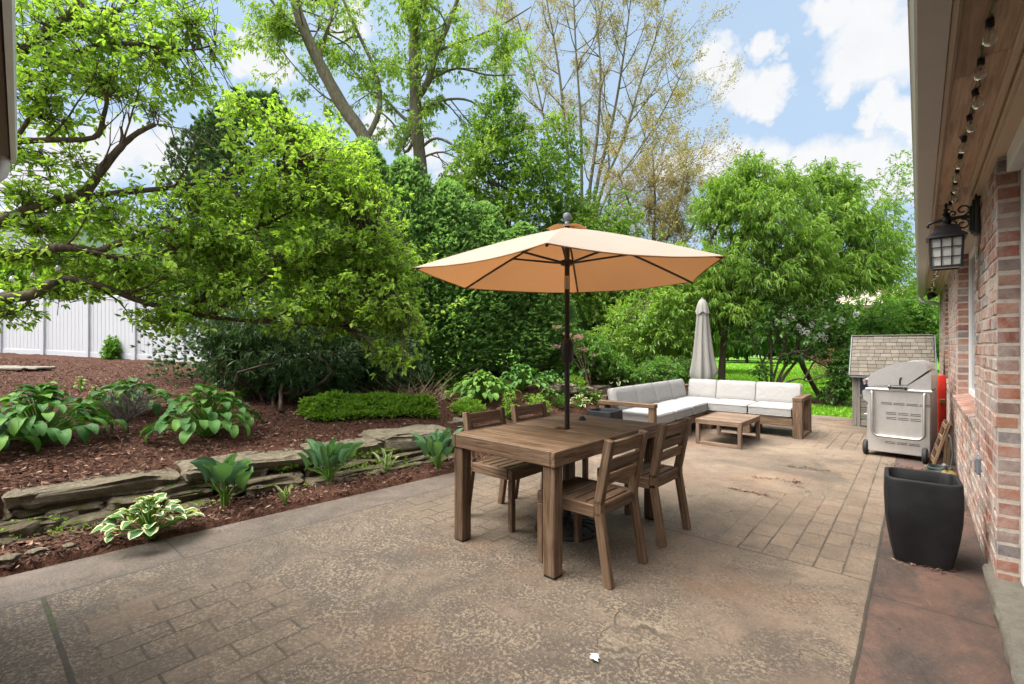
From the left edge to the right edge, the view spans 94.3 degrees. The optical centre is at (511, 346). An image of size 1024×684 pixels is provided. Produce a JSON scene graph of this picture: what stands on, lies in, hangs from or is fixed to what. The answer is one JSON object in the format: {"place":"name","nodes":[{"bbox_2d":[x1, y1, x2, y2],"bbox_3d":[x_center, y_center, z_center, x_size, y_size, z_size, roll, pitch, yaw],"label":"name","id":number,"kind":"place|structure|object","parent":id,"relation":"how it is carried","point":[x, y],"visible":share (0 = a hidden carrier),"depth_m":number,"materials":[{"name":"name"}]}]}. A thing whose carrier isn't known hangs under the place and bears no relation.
{"place":"outdoors","nodes":[
{"label":"outdoors","id":0,"kind":"place"},
{"bbox_2d":[0,0,17,182],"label":"house wing","id":1,"kind":"structure","parent":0,"point":[8,120],"depth_m":1.92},
{"bbox_2d":[0,0,916,291],"label":"sky","id":2,"kind":"structure","parent":0,"point":[819,78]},
{"bbox_2d":[0,349,939,577],"bbox_3d":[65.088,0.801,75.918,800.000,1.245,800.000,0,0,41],"label":"ground","id":3,"kind":"structure","parent":0,"point":[50,560],"depth_m":5.07,"materials":[{"name":"soil"}]},
{"bbox_2d":[0,553,21,566],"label":"rock","id":4,"kind":"object","parent":3,"relation":"on","point":[10,558],"visible":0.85,"depth_m":2.88,"materials":[{"name":"stone"}]},
{"bbox_2d":[0,412,43,451],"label":"hosta","id":5,"kind":"object","parent":3,"relation":"on","point":[34,440],"visible":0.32,"depth_m":4.23,"materials":[{"name":"green plant"}]},
{"bbox_2d":[3,517,41,537],"bbox_3d":[-3.405,1.270,3.312,0.223,0.109,0.218,0,0,-20],"label":"rock","id":6,"kind":"object","parent":3,"relation":"on","point":[28,528],"visible":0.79,"depth_m":3.25,"materials":[{"name":"stone"}]},
{"bbox_2d":[0,243,51,292],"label":"background tree","id":7,"kind":"object","parent":3,"relation":"on","point":[20,275],"visible":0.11,"depth_m":16.88,"materials":[{"name":"green plant"}]},
{"bbox_2d":[0,365,55,369],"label":"stepping stone","id":8,"kind":"object","parent":3,"relation":"on","point":[8,367],"visible":1,"depth_m":9.94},
{"bbox_2d":[25,547,48,556],"bbox_3d":[-3.021,1.311,3.028,0.110,0.046,0.111,0,0,41],"label":"rock","id":9,"kind":"object","parent":3,"relation":"on","point":[36,551],"visible":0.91,"depth_m":3.01,"materials":[{"name":"stone"}]},
{"bbox_2d":[0,381,127,450],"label":"hosta","id":10,"kind":"object","parent":3,"relation":"on","point":[41,398],"visible":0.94,"depth_m":4.40,"materials":[{"name":"green plant"}]},
{"bbox_2d":[23,240,113,299],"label":"background tree","id":11,"kind":"object","parent":3,"relation":"on","point":[44,272],"visible":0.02,"depth_m":17.18,"materials":[{"name":"green plant"}]},
{"bbox_2d":[0,206,164,263],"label":"neighbour house","id":12,"kind":"structure","parent":3,"relation":"on","point":[83,238],"depth_m":25.56,"materials":[{"name":"white"}]},
{"bbox_2d":[99,334,122,358],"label":"shrub","id":13,"kind":"object","parent":3,"relation":"on","point":[110,349],"visible":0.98,"depth_m":13.53,"materials":[{"name":"green plant"}]},
{"bbox_2d":[92,385,157,432],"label":"bare shrub","id":14,"kind":"object","parent":3,"relation":"on","point":[132,407],"visible":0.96,"depth_m":5.00,"materials":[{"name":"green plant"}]},
{"bbox_2d":[71,377,182,415],"bbox_3d":[-4.703,0.612,5.856,1.114,0.470,1.098,0,0,41],"label":"hosta","id":15,"kind":"object","parent":3,"relation":"on","point":[160,393],"visible":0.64,"depth_m":5.74,"materials":[{"name":"green plant"}]},
{"bbox_2d":[0,289,267,361],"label":"vinyl fence","id":16,"kind":"object","parent":3,"relation":"on","point":[79,329],"visible":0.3,"depth_m":13.92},
{"bbox_2d":[91,493,204,542],"bbox_3d":[-2.527,1.186,3.309,0.543,0.313,0.628,0,0,6],"label":"hosta","id":17,"kind":"object","parent":3,"relation":"on","point":[149,505],"visible":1,"depth_m":3.27,"materials":[{"name":"green plant"}]},
{"bbox_2d":[139,383,262,443],"bbox_3d":[-3.224,0.680,5.033,1.059,0.594,1.114,0,0,41],"label":"hosta","id":18,"kind":"object","parent":3,"relation":"on","point":[210,422],"visible":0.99,"depth_m":4.90,"materials":[{"name":"green plant"}]},
{"bbox_2d":[130,117,281,382],"bbox_3d":[-6.136,-1.965,9.631,3.015,5.347,2.603,0,0,0],"label":"arborvitae","id":19,"kind":"object","parent":3,"relation":"on","point":[171,159],"visible":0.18,"depth_m":9.11,"materials":[{"name":"green plant"}]},
{"bbox_2d":[190,453,252,506],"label":"hosta","id":20,"kind":"object","parent":3,"relation":"on","point":[228,471],"visible":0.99,"depth_m":3.89,"materials":[{"name":"green plant"}]},
{"bbox_2d":[136,85,312,386],"bbox_3d":[-5.149,-2.152,9.513,4.134,5.801,3.569,0,0,24],"label":"arborvitae","id":21,"kind":"object","parent":3,"relation":"on","point":[257,94],"visible":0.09,"depth_m":8.63,"materials":[{"name":"green plant"}]},
{"bbox_2d":[0,0,465,379],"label":"euonymus tree","id":22,"kind":"object","parent":3,"relation":"on","point":[370,266],"visible":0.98,"depth_m":5.49,"materials":[{"name":"green plant"}]},
{"bbox_2d":[0,253,81,281],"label":"string lights","id":23,"kind":"object","parent":22,"relation":"hanging from","point":[58,268],"visible":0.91,"depth_m":4.89,"materials":[{"name":"glass"}]},
{"bbox_2d":[0,417,473,546],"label":"stone wall","id":24,"kind":"structure","parent":3,"relation":"on","point":[78,503],"depth_m":3.99,"materials":[{"name":"stone"}]},
{"bbox_2d":[0,447,413,538],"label":"moss sprigs","id":25,"kind":"object","parent":24,"relation":"on","point":[289,466],"visible":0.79,"depth_m":4.50,"materials":[{"name":"green plant"}]},
{"bbox_2d":[232,378,265,397],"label":"bed plant","id":26,"kind":"object","parent":3,"relation":"on","point":[239,392],"visible":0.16,"depth_m":7.36,"materials":[{"name":"green plant"}]},
{"bbox_2d":[274,483,292,503],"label":"hosta","id":27,"kind":"object","parent":3,"relation":"on","point":[282,493],"visible":0.99,"depth_m":4.00,"materials":[{"name":"green plant"}]},
{"bbox_2d":[0,357,600,568],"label":"mulch chips","id":28,"kind":"object","parent":3,"relation":"on","point":[29,541],"visible":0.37,"depth_m":4.47,"materials":[{"name":"brown wood"}]},
{"bbox_2d":[251,123,352,384],"bbox_3d":[-3.878,-1.841,9.547,2.282,5.282,2.349,0,0,20],"label":"arborvitae","id":29,"kind":"object","parent":3,"relation":"on","point":[316,127],"visible":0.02,"depth_m":8.93,"materials":[{"name":"green plant"}]},
{"bbox_2d":[178,294,432,412],"bbox_3d":[-3.048,0.033,7.330,3.766,1.724,2.059,0,0,-17],"label":"juniper shrub","id":30,"kind":"object","parent":3,"relation":"on","point":[240,351],"visible":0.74,"depth_m":6.96,"materials":[{"name":"green plant"}]},
{"bbox_2d":[218,0,410,140],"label":"leaning tree","id":31,"kind":"object","parent":3,"relation":"on","point":[282,31],"visible":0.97,"depth_m":14.99,"materials":[{"name":"green plant"}]},
{"bbox_2d":[297,438,363,483],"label":"hosta","id":32,"kind":"object","parent":3,"relation":"on","point":[329,455],"visible":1,"depth_m":4.56,"materials":[{"name":"green plant"}]},
{"bbox_2d":[301,136,418,385],"bbox_3d":[-2.805,-1.623,9.169,2.374,4.874,2.323,0,0,-43],"label":"arborvitae","id":33,"kind":"object","parent":3,"relation":"on","point":[383,165],"visible":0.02,"depth_m":8.98,"materials":[{"name":"green plant"}]},
{"bbox_2d":[296,389,440,422],"bbox_3d":[-2.045,0.828,6.691,1.880,0.496,1.067,0,0,-32],"label":"ground cover","id":34,"kind":"object","parent":3,"relation":"on","point":[332,404],"visible":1,"depth_m":6.41,"materials":[{"name":"green plant"}]},
{"bbox_2d":[372,448,398,473],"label":"hosta","id":35,"kind":"object","parent":3,"relation":"on","point":[387,457],"visible":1,"depth_m":4.94,"materials":[{"name":"green plant"}]},
{"bbox_2d":[357,154,463,387],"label":"arborvitae","id":36,"kind":"object","parent":3,"relation":"on","point":[405,174],"visible":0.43,"depth_m":8.94,"materials":[{"name":"green plant"}]},
{"bbox_2d":[352,369,486,408],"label":"dead stems","id":37,"kind":"object","parent":3,"relation":"on","point":[409,392],"visible":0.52,"depth_m":7.51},
{"bbox_2d":[411,428,463,468],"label":"hosta","id":38,"kind":"object","parent":3,"relation":"on","point":[437,444],"visible":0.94,"depth_m":5.14,"materials":[{"name":"green plant"}]},
{"bbox_2d":[315,0,562,363],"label":"straight tree","id":39,"kind":"object","parent":3,"relation":"on","point":[413,15],"visible":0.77,"depth_m":15.15,"materials":[{"name":"green plant"}]},
{"bbox_2d":[423,368,462,389],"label":"bed plant","id":40,"kind":"object","parent":3,"relation":"on","point":[451,380],"visible":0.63,"depth_m":8.78,"materials":[{"name":"green plant"}]},
{"bbox_2d":[400,177,506,383],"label":"arborvitae","id":41,"kind":"object","parent":3,"relation":"on","point":[452,200],"visible":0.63,"depth_m":8.94,"materials":[{"name":"green plant"}]},
{"bbox_2d":[446,395,486,414],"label":"bed plant","id":42,"kind":"object","parent":3,"relation":"on","point":[467,407],"visible":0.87,"depth_m":7.21,"materials":[{"name":"green plant"}]},
{"bbox_2d":[444,369,520,402],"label":"hosta","id":43,"kind":"object","parent":3,"relation":"on","point":[485,391],"visible":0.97,"depth_m":7.82,"materials":[{"name":"green plant"}]},
{"bbox_2d":[430,200,544,375],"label":"arborvitae","id":44,"kind":"object","parent":3,"relation":"on","point":[490,230],"visible":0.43,"depth_m":9.30,"materials":[{"name":"green plant"}]},
{"bbox_2d":[499,390,520,418],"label":"bed plant","id":45,"kind":"object","parent":3,"relation":"on","point":[508,400],"visible":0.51,"depth_m":7.40,"materials":[{"name":"green plant"}]},
{"bbox_2d":[441,76,590,359],"bbox_3d":[0.173,-3.581,14.170,5.103,8.522,2.979,0,0,-16],"label":"maple tree","id":46,"kind":"object","parent":3,"relation":"on","point":[538,177],"visible":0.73,"depth_m":13.76,"materials":[{"name":"green plant"}]},
{"bbox_2d":[479,221,564,374],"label":"arborvitae","id":47,"kind":"object","parent":3,"relation":"on","point":[520,229],"visible":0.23,"depth_m":9.70,"materials":[{"name":"green plant"}]},
{"bbox_2d":[495,363,553,389],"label":"hosta","id":48,"kind":"object","parent":3,"relation":"on","point":[522,382],"visible":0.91,"depth_m":8.48,"materials":[{"name":"green plant"}]},
{"bbox_2d":[525,393,552,413],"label":"bed plant","id":49,"kind":"object","parent":3,"relation":"on","point":[536,400],"visible":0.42,"depth_m":7.87,"materials":[{"name":"green plant"}]},
{"bbox_2d":[536,387,558,399],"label":"hosta","id":50,"kind":"object","parent":3,"relation":"on","point":[547,395],"visible":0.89,"depth_m":8.36,"materials":[{"name":"green plant"}]},
{"bbox_2d":[533,369,563,383],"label":"hosta","id":51,"kind":"object","parent":3,"relation":"on","point":[549,376],"visible":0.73,"depth_m":8.78,"materials":[{"name":"green plant"}]},
{"bbox_2d":[515,293,588,375],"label":"arborvitae","id":52,"kind":"object","parent":3,"relation":"on","point":[573,312],"visible":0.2,"depth_m":9.98,"materials":[{"name":"green plant"}]},
{"bbox_2d":[510,294,596,360],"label":"background tree","id":53,"kind":"object","parent":3,"relation":"on","point":[583,325],"visible":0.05,"depth_m":16.73,"materials":[{"name":"green plant"}]},
{"bbox_2d":[551,393,564,408],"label":"bed plant","id":54,"kind":"object","parent":3,"relation":"on","point":[560,404],"visible":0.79,"depth_m":8.32,"materials":[{"name":"green plant"}]},
{"bbox_2d":[546,351,583,379],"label":"bed plant","id":55,"kind":"object","parent":3,"relation":"on","point":[561,364],"visible":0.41,"depth_m":9.71,"materials":[{"name":"green plant"}]},
{"bbox_2d":[560,373,586,388],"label":"bed plant","id":56,"kind":"object","parent":3,"relation":"on","point":[578,383],"visible":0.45,"depth_m":9.14,"materials":[{"name":"green plant"}]},
{"bbox_2d":[538,383,611,395],"bbox_3d":[2.759,0.909,11.332,0.808,0.470,7.021,0,0,36],"label":"stone edging","id":57,"kind":"object","parent":3,"relation":"on","point":[559,387],"visible":0.43,"depth_m":9.01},
{"bbox_2d":[552,325,597,392],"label":"seed head plant","id":58,"kind":"object","parent":3,"relation":"on","point":[578,336],"visible":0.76,"depth_m":9.39,"materials":[{"name":"brown plant"}]},
{"bbox_2d":[554,354,606,378],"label":"hosta","id":59,"kind":"object","parent":3,"relation":"on","point":[580,372],"visible":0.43,"depth_m":9.61,"materials":[{"name":"green plant"}]},
{"bbox_2d":[570,392,591,408],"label":"hosta","id":60,"kind":"object","parent":3,"relation":"on","point":[579,403],"visible":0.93,"depth_m":8.53,"materials":[{"name":"green plant"}]},
{"bbox_2d":[446,0,757,222],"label":"budding tree","id":61,"kind":"object","parent":3,"relation":"on","point":[677,94],"visible":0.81,"depth_m":19.61,"materials":[{"name":"grey plant"}]},
{"bbox_2d":[584,373,636,385],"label":"hosta","id":62,"kind":"object","parent":3,"relation":"on","point":[609,381],"visible":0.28,"depth_m":9.89,"materials":[{"name":"green plant"}]},
{"bbox_2d":[587,291,637,362],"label":"background tree","id":63,"kind":"object","parent":3,"relation":"on","point":[601,313],"visible":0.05,"depth_m":17.62,"materials":[{"name":"green plant"}]},
{"bbox_2d":[541,181,697,341],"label":"maple tree","id":64,"kind":"object","parent":3,"relation":"on","point":[591,222],"visible":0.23,"depth_m":14.13,"materials":[{"name":"green plant"}]},
{"bbox_2d":[555,319,687,386],"bbox_3d":[2.349,0.176,10.020,2.943,1.494,1.360,0,0,-9],"label":"weigela shrub","id":65,"kind":"object","parent":3,"relation":"on","point":[611,363],"visible":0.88,"depth_m":9.73,"materials":[{"name":"green plant"}]},
{"bbox_2d":[586,239,697,366],"bbox_3d":[3.159,-0.889,11.423,3.373,3.466,2.123,0,0,-14],"label":"dogwood shrub","id":66,"kind":"object","parent":3,"relation":"on","point":[640,325],"visible":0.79,"depth_m":11.13,"materials":[{"name":"green plant"}]},
{"bbox_2d":[630,356,691,384],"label":"shrub","id":67,"kind":"object","parent":3,"relation":"on","point":[687,367],"visible":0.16,"depth_m":10.44,"materials":[{"name":"green plant"}]},
{"bbox_2d":[582,98,760,359],"bbox_3d":[5.519,-3.590,17.184,6.418,9.659,4.406,0,0,17],"label":"tan leaved tree","id":68,"kind":"object","parent":3,"relation":"on","point":[673,225],"visible":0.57,"depth_m":16.53,"materials":[{"name":"grey plant"}]},
{"bbox_2d":[692,237,759,356],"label":"background tree","id":69,"kind":"object","parent":3,"relation":"on","point":[715,337],"visible":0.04,"depth_m":22.44,"materials":[{"name":"green plant"}]},
{"bbox_2d":[717,313,788,362],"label":"background tree","id":70,"kind":"object","parent":3,"relation":"on","point":[746,353],"visible":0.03,"depth_m":36.19,"materials":[{"name":"green plant"}]},
{"bbox_2d":[680,148,843,380],"bbox_3d":[5.898,-1.712,11.557,3.731,6.183,2.714,0,0,-7],"label":"peach tree","id":71,"kind":"object","parent":3,"relation":"on","point":[747,193],"visible":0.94,"depth_m":11.07,"materials":[{"name":"green plant"}]},
{"bbox_2d":[685,363,861,417],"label":"grass","id":72,"kind":"structure","parent":3,"relation":"on","point":[734,371],"depth_m":18.48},
{"bbox_2d":[720,286,864,382],"bbox_3d":[6.506,0.020,10.998,3.366,2.829,1.652,0,0,-9],"label":"lilac shrub","id":73,"kind":"object","parent":3,"relation":"on","point":[805,321],"visible":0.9,"depth_m":10.82,"materials":[{"name":"green plant"}]},
{"bbox_2d":[801,365,835,382],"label":"lawn shrub","id":74,"kind":"object","parent":3,"relation":"on","point":[817,371],"visible":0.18,"depth_m":16.99,"materials":[{"name":"green plant"}]},
{"bbox_2d":[810,346,845,369],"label":"red bush","id":75,"kind":"object","parent":3,"relation":"on","point":[823,362],"visible":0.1,"depth_m":20.12,"materials":[{"name":"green plant"}]},
{"bbox_2d":[793,301,865,359],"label":"background tree","id":76,"kind":"object","parent":3,"relation":"on","point":[817,345],"visible":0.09,"depth_m":35.75,"materials":[{"name":"green plant"}]},
{"bbox_2d":[752,155,914,399],"bbox_3d":[7.862,-1.745,12.030,4.050,6.413,2.658,0,0,-9],"label":"peach tree","id":77,"kind":"object","parent":3,"relation":"on","point":[872,267],"visible":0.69,"depth_m":11.49,"materials":[{"name":"green plant"}]},
{"bbox_2d":[815,347,851,407],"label":"ivy bush","id":78,"kind":"object","parent":3,"relation":"on","point":[839,391],"visible":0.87,"depth_m":10.49,"materials":[{"name":"green plant"}]},
{"bbox_2d":[795,289,902,360],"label":"neighbour house","id":79,"kind":"structure","parent":3,"relation":"on","point":[868,306],"depth_m":40.46,"materials":[{"name":"white"}]},
{"bbox_2d":[839,292,938,360],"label":"hedge maple","id":80,"kind":"object","parent":3,"relation":"on","point":[902,319],"visible":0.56,"depth_m":12.95,"materials":[{"name":"green plant"}]},
{"bbox_2d":[841,150,939,323],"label":"birch tree","id":81,"kind":"object","parent":3,"relation":"on","point":[906,288],"visible":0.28,"depth_m":15.64,"materials":[{"name":"green plant"}]},
{"bbox_2d":[873,281,939,362],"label":"background tree","id":82,"kind":"object","parent":3,"relation":"on","point":[917,308],"visible":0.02,"depth_m":25.27,"materials":[{"name":"green plant"}]},
{"bbox_2d":[907,0,1023,586],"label":"brick house","id":83,"kind":"structure","parent":3,"relation":"on","point":[980,303],"depth_m":2.54,"materials":[{"name":"red brick"}]},
{"bbox_2d":[926,194,980,270],"bbox_3d":[3.109,-0.797,3.354,0.280,0.488,0.216,0,0,41],"label":"wall lantern","id":84,"kind":"object","parent":83,"relation":"attached to","point":[945,239],"depth_m":3.31,"materials":[{"name":"black metal"}]},
{"bbox_2d":[929,0,998,292],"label":"string lights","id":85,"kind":"object","parent":83,"relation":"hanging from","point":[990,36],"visible":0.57,"depth_m":1.97,"materials":[{"name":"black metal"}]},
{"bbox_2d":[953,244,974,428],"bbox_3d":[4.175,-0.183,4.315,0.177,1.605,2.069,0,0,41],"label":"window","id":86,"kind":"structure","parent":83,"relation":"in","point":[965,402],"depth_m":4.87,"materials":[{"name":"white paint"}]},
{"bbox_2d":[974,456,981,474],"bbox_3d":[3.132,0.800,3.189,0.036,0.115,0.075,0,0,41],"label":"outlet box","id":87,"kind":"object","parent":83,"relation":"attached to","point":[977,465],"visible":0.94,"depth_m":3.17,"materials":[{"name":"grey plastic"}]},
{"bbox_2d":[1021,165,1023,586],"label":"patio door","id":88,"kind":"structure","parent":83,"relation":"in","point":[1022,169],"depth_m":2.45,"materials":[{"name":"white paint"}]},
{"bbox_2d":[0,415,1012,683],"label":"patio","id":89,"kind":"structure","parent":0,"point":[396,585],"depth_m":2.59,"materials":[{"name":"concrete"}]},
{"bbox_2d":[462,407,542,532],"bbox_3d":[-0.052,0.946,3.812,0.541,0.843,0.452,0,0,42],"label":"dining chair","id":90,"kind":"object","parent":89,"relation":"on","point":[504,469],"visible":0.57,"depth_m":3.71,"materials":[{"name":"brown wood"}]},
{"bbox_2d":[511,401,587,498],"bbox_3d":[0.336,0.946,4.257,0.541,0.843,0.452,0,0,43],"label":"dining chair","id":91,"kind":"object","parent":89,"relation":"on","point":[518,411],"visible":0.1,"depth_m":4.33,"materials":[{"name":"brown wood"}]},
{"bbox_2d":[453,413,658,579],"bbox_3d":[0.379,0.989,3.561,0.900,0.751,1.390,0,0,42],"label":"dining table","id":92,"kind":"object","parent":89,"relation":"on","point":[551,445],"visible":0.85,"depth_m":3.24,"materials":[{"name":"brown wood"}]},
{"bbox_2d":[534,480,596,541],"bbox_3d":[0.412,1.184,3.551,0.490,0.360,0.490,0,0,41],"label":"umbrella base","id":93,"kind":"object","parent":89,"relation":"on","point":[588,529],"visible":0.44,"depth_m":3.44,"materials":[{"name":"metal"}]},
{"bbox_2d":[413,212,725,479],"bbox_3d":[0.412,0.155,3.551,2.275,2.317,1.999,0,0,41],"label":"patio umbrella","id":94,"kind":"object","parent":89,"relation":"on","point":[567,258],"visible":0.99,"depth_m":3.66,"materials":[{"name":"fabric"}]},
{"bbox_2d":[215,460,967,677],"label":"leaf litter","id":95,"kind":"object","parent":89,"relation":"on","point":[799,481],"visible":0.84,"depth_m":4.53,"materials":[{"name":"brown plant"}]},
{"bbox_2d":[537,429,648,589],"bbox_3d":[0.508,0.946,2.995,0.541,0.843,0.452,0,0,42],"label":"dining chair","id":96,"kind":"object","parent":89,"relation":"on","point":[600,498],"visible":0.91,"depth_m":2.89,"materials":[{"name":"brown wood"}]},
{"bbox_2d":[587,407,622,418],"bbox_3d":[1.217,1.097,6.228,0.382,0.533,0.382,0,0,39],"label":"square planter","id":97,"kind":"object","parent":89,"relation":"on","point":[609,413],"visible":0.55,"depth_m":6.13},
{"bbox_2d":[597,417,691,547],"bbox_3d":[0.987,0.946,3.546,0.541,0.843,0.452,0,0,43],"label":"dining chair","id":98,"kind":"object","parent":89,"relation":"on","point":[656,474],"visible":0.73,"depth_m":3.39,"materials":[{"name":"brown wood"}]},
{"bbox_2d":[690,298,717,414],"bbox_3d":[3.685,0.214,9.138,0.505,2.300,0.493,0,0,41],"label":"closed umbrella","id":99,"kind":"object","parent":89,"relation":"on","point":[703,364],"visible":0.91,"depth_m":9.04,"materials":[{"name":"grey fabric"}]},
{"bbox_2d":[598,379,811,438],"bbox_3d":[3.004,0.975,7.167,2.172,0.778,2.933,0,0,41],"label":"sectional sofa","id":100,"kind":"object","parent":89,"relation":"on","point":[769,403],"visible":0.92,"depth_m":7.50,"materials":[{"name":"fabric"}]},
{"bbox_2d":[696,412,759,448],"bbox_3d":[3.111,1.187,6.817,0.606,0.355,0.920,0,0,42],"label":"coffee table","id":101,"kind":"object","parent":89,"relation":"on","point":[739,421],"visible":1,"depth_m":6.64,"materials":[{"name":"brown wood"}]},
{"bbox_2d":[849,334,936,425],"bbox_3d":[6.565,0.581,8.208,1.132,1.566,1.184,0,0,40],"label":"shed","id":102,"kind":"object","parent":89,"relation":"on","point":[871,354],"visible":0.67,"depth_m":8.08,"materials":[{"name":"grey wood"}]},
{"bbox_2d":[862,360,942,463],"bbox_3d":[4.968,0.772,6.062,1.147,1.184,0.731,0,0,-44],"label":"gas grill","id":103,"kind":"object","parent":89,"relation":"on","point":[901,400],"visible":0.91,"depth_m":5.76,"materials":[{"name":"metal"}]},
{"bbox_2d":[884,467,964,570],"bbox_3d":[2.632,1.097,3.052,0.382,0.533,0.382,0,0,38],"label":"square planter","id":104,"kind":"object","parent":89,"relation":"on","point":[924,512],"visible":1,"depth_m":2.92,"materials":[{"name":"plastic"}]},
{"bbox_2d":[928,419,952,464],"bbox_3d":[4.856,1.099,5.378,0.182,0.516,0.335,0,0,37],"label":"folded lounge chair","id":105,"kind":"object","parent":89,"relation":"on","point":[944,438],"visible":0.88,"depth_m":5.28,"materials":[{"name":"brown wood"}]},
{"bbox_2d":[926,435,954,471],"bbox_3d":[4.578,1.160,5.073,0.238,0.405,0.394,0,0,41],"label":"garden hose","id":106,"kind":"object","parent":89,"relation":"on","point":[936,467],"visible":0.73,"depth_m":5.09,"materials":[{"name":"green plastic"}]},
{"bbox_2d":[937,375,946,447],"bbox_3d":[5.783,0.874,6.383,0.090,0.980,0.105,0,0,33],"label":"toy panel","id":107,"kind":"object","parent":89,"relation":"on","point":[942,400],"visible":0.66,"depth_m":6.36,"materials":[{"name":"red plastic"}]},
{"bbox_2d":[982,563,1023,683],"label":"door step","id":108,"kind":"object","parent":89,"relation":"on","point":[1006,597],"depth_m":2.21,"materials":[{"name":"concrete"}]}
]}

